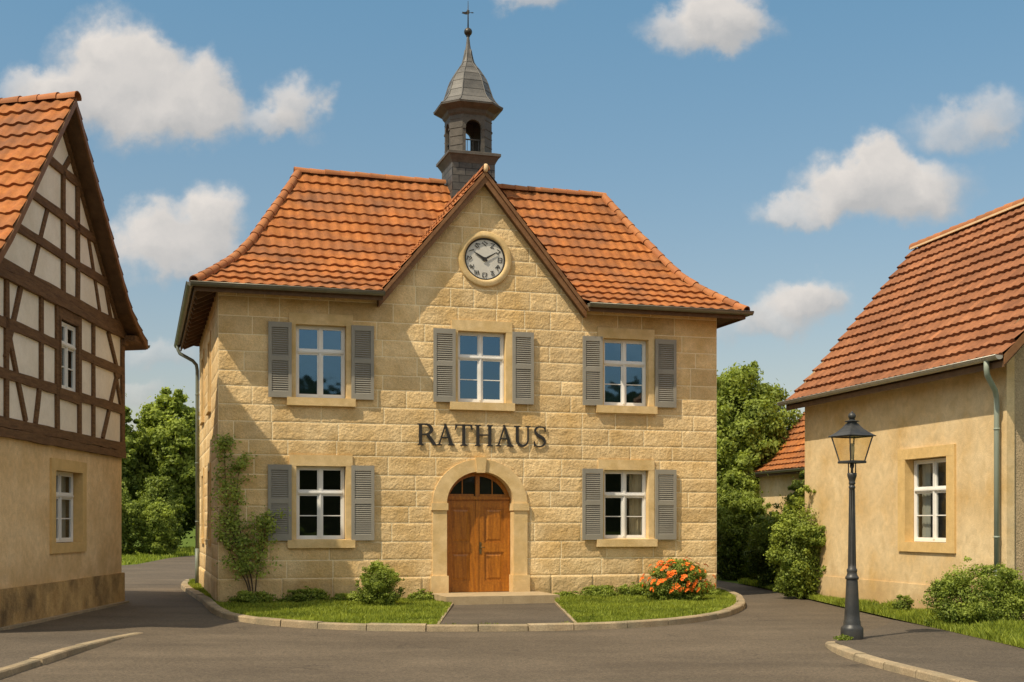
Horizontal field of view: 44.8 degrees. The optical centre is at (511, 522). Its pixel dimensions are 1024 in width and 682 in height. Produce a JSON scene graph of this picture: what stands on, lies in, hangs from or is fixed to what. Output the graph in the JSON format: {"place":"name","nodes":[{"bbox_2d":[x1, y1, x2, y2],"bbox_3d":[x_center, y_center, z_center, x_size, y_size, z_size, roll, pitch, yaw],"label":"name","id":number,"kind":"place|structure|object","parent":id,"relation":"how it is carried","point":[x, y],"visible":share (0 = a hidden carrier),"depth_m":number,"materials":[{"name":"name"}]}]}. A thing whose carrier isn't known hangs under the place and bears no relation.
{"place":"outdoors","nodes":[
{"label":"outdoors","id":0,"kind":"place"},
{"bbox_2d":[0,629,127,667],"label":"pavement","id":1,"kind":"structure","parent":0,"point":[17,646],"depth_m":18.89,"materials":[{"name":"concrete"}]},
{"bbox_2d":[0,91,149,626],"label":"timber framed house","id":2,"kind":"structure","parent":0,"point":[71,331],"depth_m":24.45,"materials":[{"name":"beige paint"}]},
{"bbox_2d":[50,458,86,553],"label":"window","id":3,"kind":"structure","parent":2,"relation":"in","point":[68,478],"depth_m":25.78,"materials":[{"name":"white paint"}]},
{"bbox_2d":[60,317,80,394],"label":"window","id":4,"kind":"structure","parent":2,"relation":"in","point":[70,335],"depth_m":25.51,"materials":[{"name":"white paint"}]},
{"bbox_2d":[122,545,199,564],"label":"meadow grass","id":5,"kind":"structure","parent":0,"point":[131,559],"depth_m":65.28,"materials":[{"name":"green plant"}]},
{"bbox_2d":[0,555,928,681],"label":"road","id":6,"kind":"structure","parent":0,"point":[765,635],"depth_m":18.13,"materials":[{"name":"grey asphalt"}]},
{"bbox_2d":[0,601,128,630],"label":"gutter stones","id":7,"kind":"object","parent":6,"relation":"on","point":[23,624],"visible":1,"depth_m":24.32,"materials":[{"name":"grey stone"}]},
{"bbox_2d":[0,632,142,678],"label":"kerb","id":8,"kind":"structure","parent":6,"relation":"on","point":[37,661],"depth_m":16.83,"materials":[{"name":"stone"}]},
{"bbox_2d":[181,579,745,631],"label":"kerb","id":9,"kind":"structure","parent":6,"relation":"on","point":[211,606],"depth_m":21.89,"materials":[{"name":"concrete"}]},
{"bbox_2d":[174,8,753,604],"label":"town hall","id":10,"kind":"structure","parent":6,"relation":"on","point":[346,332],"depth_m":29.77,"materials":[{"name":"stone"}]},
{"bbox_2d":[199,468,204,542],"bbox_3d":[-8.432,-0.470,34.118,0.245,2.040,1.220,0,0,-17],"label":"window","id":11,"kind":"structure","parent":10,"relation":"in","point":[201,540],"depth_m":34.53,"materials":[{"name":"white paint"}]},
{"bbox_2d":[199,349,204,425],"bbox_3d":[-8.432,-3.710,34.118,0.245,1.980,1.220,0,0,-17],"label":"window","id":12,"kind":"structure","parent":10,"relation":"in","point":[201,421],"depth_m":34.53,"materials":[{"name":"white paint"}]},
{"bbox_2d":[205,462,210,545],"bbox_3d":[-7.472,-0.470,30.908,0.245,2.040,1.220,0,0,-17],"label":"window","id":13,"kind":"structure","parent":10,"relation":"in","point":[207,541],"depth_m":31.32,"materials":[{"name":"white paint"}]},
{"bbox_2d":[205,330,210,415],"bbox_3d":[-7.472,-3.710,30.908,0.245,1.980,1.220,0,0,-17],"label":"window","id":14,"kind":"structure","parent":10,"relation":"in","point":[208,409],"depth_m":31.32,"materials":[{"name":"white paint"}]},
{"bbox_2d":[206,433,290,592],"bbox_3d":[-5.852,-0.076,27.630,1.854,3.877,0.579,0,0,-17],"label":"climbing plant","id":15,"kind":"object","parent":10,"relation":"attached to","point":[232,525],"visible":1,"depth_m":27.67,"materials":[{"name":"green plant"}]},
{"bbox_2d":[287,454,354,547],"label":"window","id":16,"kind":"structure","parent":10,"relation":"in","point":[321,484],"depth_m":28.55,"materials":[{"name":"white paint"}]},
{"bbox_2d":[287,312,355,406],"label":"window","id":17,"kind":"structure","parent":10,"relation":"in","point":[321,343],"depth_m":28.55,"materials":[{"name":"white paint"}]},
{"bbox_2d":[447,500,477,591],"bbox_3d":[-1.211,0.558,29.608,0.830,2.195,0.078,0,0,-17],"label":"door","id":18,"kind":"structure","parent":10,"relation":"in","point":[462,515],"depth_m":29.61,"materials":[{"name":"brown wood"}]},
{"bbox_2d":[417,423,545,446],"bbox_3d":[-0.693,-2.076,29.445,3.155,0.522,0.028,0,0,-17],"label":"lettering sign","id":19,"kind":"object","parent":10,"relation":"attached to","point":[478,435],"visible":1,"depth_m":29.41,"materials":[{"name":"brown metal"}]},
{"bbox_2d":[449,319,514,410],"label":"window","id":20,"kind":"structure","parent":10,"relation":"in","point":[483,348],"depth_m":29.65,"materials":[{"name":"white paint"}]},
{"bbox_2d":[477,500,509,591],"bbox_3d":[-0.429,0.553,29.816,0.798,2.185,0.131,0,0,-17],"label":"door","id":21,"kind":"structure","parent":10,"relation":"in","point":[493,516],"depth_m":29.83,"materials":[{"name":"brown wood"}]},
{"bbox_2d":[596,327,656,413],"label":"window","id":22,"kind":"structure","parent":10,"relation":"in","point":[628,354],"depth_m":30.71,"materials":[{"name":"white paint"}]},
{"bbox_2d":[596,459,656,546],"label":"window","id":23,"kind":"structure","parent":10,"relation":"in","point":[628,485],"depth_m":30.72,"materials":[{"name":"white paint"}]},
{"bbox_2d":[825,641,976,681],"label":"kerb","id":24,"kind":"structure","parent":6,"relation":"on","point":[881,663],"depth_m":15.60,"materials":[{"name":"stone"}]},
{"bbox_2d":[440,603,572,623],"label":"path","id":25,"kind":"structure","parent":0,"point":[512,613],"depth_m":24.22,"materials":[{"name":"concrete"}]},
{"bbox_2d":[437,601,576,623],"bbox_3d":[-0.106,1.788,24.922,2.502,0.085,6.805,0,0,0],"label":"path edging","id":26,"kind":"object","parent":25,"relation":"on","point":[564,611],"visible":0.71,"depth_m":24.34,"materials":[{"name":"concrete"}]},
{"bbox_2d":[0,0,1023,430],"label":"sky","id":27,"kind":"structure","parent":0,"point":[786,157],"materials":[{"name":"blue"}]},
{"bbox_2d":[126,527,1023,648],"bbox_3d":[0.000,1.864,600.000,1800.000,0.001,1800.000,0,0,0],"label":"ground","id":28,"kind":"structure","parent":0,"point":[191,542],"depth_m":59.40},
{"bbox_2d":[122,481,142,554],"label":"bush","id":29,"kind":"object","parent":28,"relation":"on","point":[130,538],"visible":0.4,"depth_m":67.16,"materials":[{"name":"green plant"}]},
{"bbox_2d":[122,394,148,500],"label":"deciduous tree","id":30,"kind":"object","parent":28,"relation":"on","point":[131,463],"visible":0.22,"depth_m":77.25,"materials":[{"name":"green plant"}]},
{"bbox_2d":[136,493,181,555],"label":"bush","id":31,"kind":"object","parent":28,"relation":"on","point":[158,524],"visible":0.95,"depth_m":68.03,"materials":[{"name":"green plant"}]},
{"bbox_2d":[132,472,188,550],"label":"bush","id":32,"kind":"object","parent":28,"relation":"on","point":[154,486],"visible":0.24,"depth_m":74.21,"materials":[{"name":"green plant"}]},
{"bbox_2d":[130,385,199,549],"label":"deciduous tree","id":33,"kind":"object","parent":28,"relation":"on","point":[166,434],"visible":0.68,"depth_m":78.60,"materials":[{"name":"green plant"}]},
{"bbox_2d":[137,500,199,548],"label":"deciduous tree","id":34,"kind":"object","parent":28,"relation":"on","point":[188,523],"visible":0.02,"depth_m":86.22,"materials":[{"name":"green plant"}]},
{"bbox_2d":[717,430,768,563],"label":"deciduous tree","id":35,"kind":"object","parent":28,"relation":"on","point":[731,467],"visible":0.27,"depth_m":42.85,"materials":[{"name":"green plant"}]},
{"bbox_2d":[717,479,771,579],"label":"shrub","id":36,"kind":"object","parent":28,"relation":"on","point":[737,515],"visible":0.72,"depth_m":40.05,"materials":[{"name":"green plant"}]},
{"bbox_2d":[717,360,804,503],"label":"deciduous tree","id":37,"kind":"object","parent":28,"relation":"on","point":[753,418],"visible":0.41,"depth_m":47.55,"materials":[{"name":"green plant"}]},
{"bbox_2d":[788,470,804,509],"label":"shrub","id":38,"kind":"object","parent":28,"relation":"on","point":[800,483],"visible":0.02,"depth_m":39.08,"materials":[{"name":"green plant"}]},
{"bbox_2d":[737,577,1023,647],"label":"verge","id":39,"kind":"structure","parent":28,"relation":"on","point":[920,624],"depth_m":21.91,"materials":[{"name":"green plant"}]},
{"bbox_2d":[738,495,785,586],"bbox_3d":[7.861,0.536,35.353,2.667,2.730,2.659,0,0,-38],"label":"shrub","id":40,"kind":"object","parent":39,"relation":"on","point":[757,548],"visible":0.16,"depth_m":35.19,"materials":[{"name":"green plant"}]},
{"bbox_2d":[778,469,804,548],"bbox_3d":[7.831,0.207,33.255,1.499,3.377,1.870,0,0,-19],"label":"shrub","id":41,"kind":"object","parent":39,"relation":"on","point":[792,487],"visible":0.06,"depth_m":33.03,"materials":[{"name":"green plant"}]},
{"bbox_2d":[763,485,826,598],"bbox_3d":[7.169,0.471,30.523,1.707,2.849,1.689,0,0,-45],"label":"shrub","id":42,"kind":"object","parent":39,"relation":"on","point":[797,569],"visible":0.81,"depth_m":30.18,"materials":[{"name":"green plant"}]},
{"bbox_2d":[892,594,914,609],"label":"plant","id":43,"kind":"object","parent":39,"relation":"on","point":[905,603],"visible":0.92,"depth_m":25.35,"materials":[{"name":"green plant"}]},
{"bbox_2d":[917,556,1023,625],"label":"shrub","id":44,"kind":"object","parent":39,"relation":"on","point":[1002,592],"visible":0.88,"depth_m":21.62,"materials":[{"name":"green plant"}]},
{"bbox_2d":[777,197,1023,619],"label":"plaster house","id":45,"kind":"structure","parent":28,"relation":"on","point":[918,371],"depth_m":26.35,"materials":[{"name":"beige paint"}]},
{"bbox_2d":[897,444,955,552],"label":"window","id":46,"kind":"structure","parent":45,"relation":"in","point":[926,475],"depth_m":26.18,"materials":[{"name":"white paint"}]},
{"bbox_2d":[745,412,804,513],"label":"house","id":47,"kind":"structure","parent":0,"point":[784,463],"depth_m":45.99,"materials":[{"name":"yellow paint"}]},
{"bbox_2d":[835,619,1023,681],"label":"pavement","id":48,"kind":"structure","parent":0,"point":[943,651],"depth_m":17.55,"materials":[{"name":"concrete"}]},
{"bbox_2d":[833,634,852,640],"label":"weed tuft","id":49,"kind":"object","parent":48,"relation":"on","point":[844,638],"visible":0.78,"depth_m":19.38,"materials":[{"name":"green plant"}]},
{"bbox_2d":[828,411,875,639],"bbox_3d":[5.360,0.037,19.590,0.524,3.605,0.524,0,0,-24],"label":"street lamp","id":50,"kind":"object","parent":48,"relation":"on","point":[852,428],"visible":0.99,"depth_m":19.53,"materials":[{"name":"metal"}]},
{"label":"lawn","id":51,"kind":"structure","parent":0,"visible":0},
{"bbox_2d":[188,579,737,624],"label":"lawn grass","id":52,"kind":"structure","parent":51,"relation":"on","point":[619,607],"depth_m":25.18,"materials":[{"name":"green plant"}]},
{"bbox_2d":[555,591,575,596],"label":"plant","id":53,"kind":"object","parent":51,"relation":"on","point":[565,593],"visible":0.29,"depth_m":29.62,"materials":[{"name":"green plant"}]},
{"bbox_2d":[571,585,624,596],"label":"plant","id":54,"kind":"object","parent":51,"relation":"on","point":[599,590],"visible":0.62,"depth_m":29.63,"materials":[{"name":"green plant"}]},
{"bbox_2d":[616,582,649,596],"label":"plant","id":55,"kind":"object","parent":51,"relation":"on","point":[635,590],"visible":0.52,"depth_m":29.67,"materials":[{"name":"green plant"}]},
{"bbox_2d":[640,556,715,600],"bbox_3d":[3.807,1.298,28.539,1.813,1.187,1.289,0,0,0],"label":"flowering shrub","id":56,"kind":"object","parent":51,"relation":"on","point":[685,586],"visible":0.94,"depth_m":28.27,"materials":[{"name":"orange plant"}]},
{"bbox_2d":[703,584,723,594],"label":"plant","id":57,"kind":"object","parent":51,"relation":"on","point":[712,591],"visible":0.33,"depth_m":30.52,"materials":[{"name":"green plant"}]},
{"label":"lawn","id":58,"kind":"structure","parent":0,"visible":0},
{"bbox_2d":[224,589,280,603],"bbox_3d":[-5.715,1.680,27.534,1.325,0.432,0.694,0,0,0],"label":"plant","id":59,"kind":"object","parent":58,"relation":"on","point":[245,596],"visible":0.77,"depth_m":27.39,"materials":[{"name":"green plant"}]},
{"bbox_2d":[277,586,334,602],"bbox_3d":[-4.578,1.647,27.882,1.416,0.490,0.628,0,0,0],"label":"plant","id":60,"kind":"object","parent":58,"relation":"on","point":[298,595],"visible":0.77,"depth_m":27.77,"materials":[{"name":"green plant"}]},
{"bbox_2d":[333,591,359,601],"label":"plant","id":61,"kind":"object","parent":58,"relation":"on","point":[346,596],"visible":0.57,"depth_m":27.94,"materials":[{"name":"green plant"}]},
{"bbox_2d":[354,559,407,605],"bbox_3d":[-2.811,1.331,26.704,1.152,1.119,1.107,0,0,0],"label":"round bush","id":62,"kind":"object","parent":58,"relation":"on","point":[379,581],"visible":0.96,"depth_m":26.49,"materials":[{"name":"green plant"}]},
{"bbox_2d":[407,588,433,599],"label":"plant","id":63,"kind":"object","parent":58,"relation":"on","point":[419,594],"visible":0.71,"depth_m":28.62,"materials":[{"name":"green plant"}]}
]}

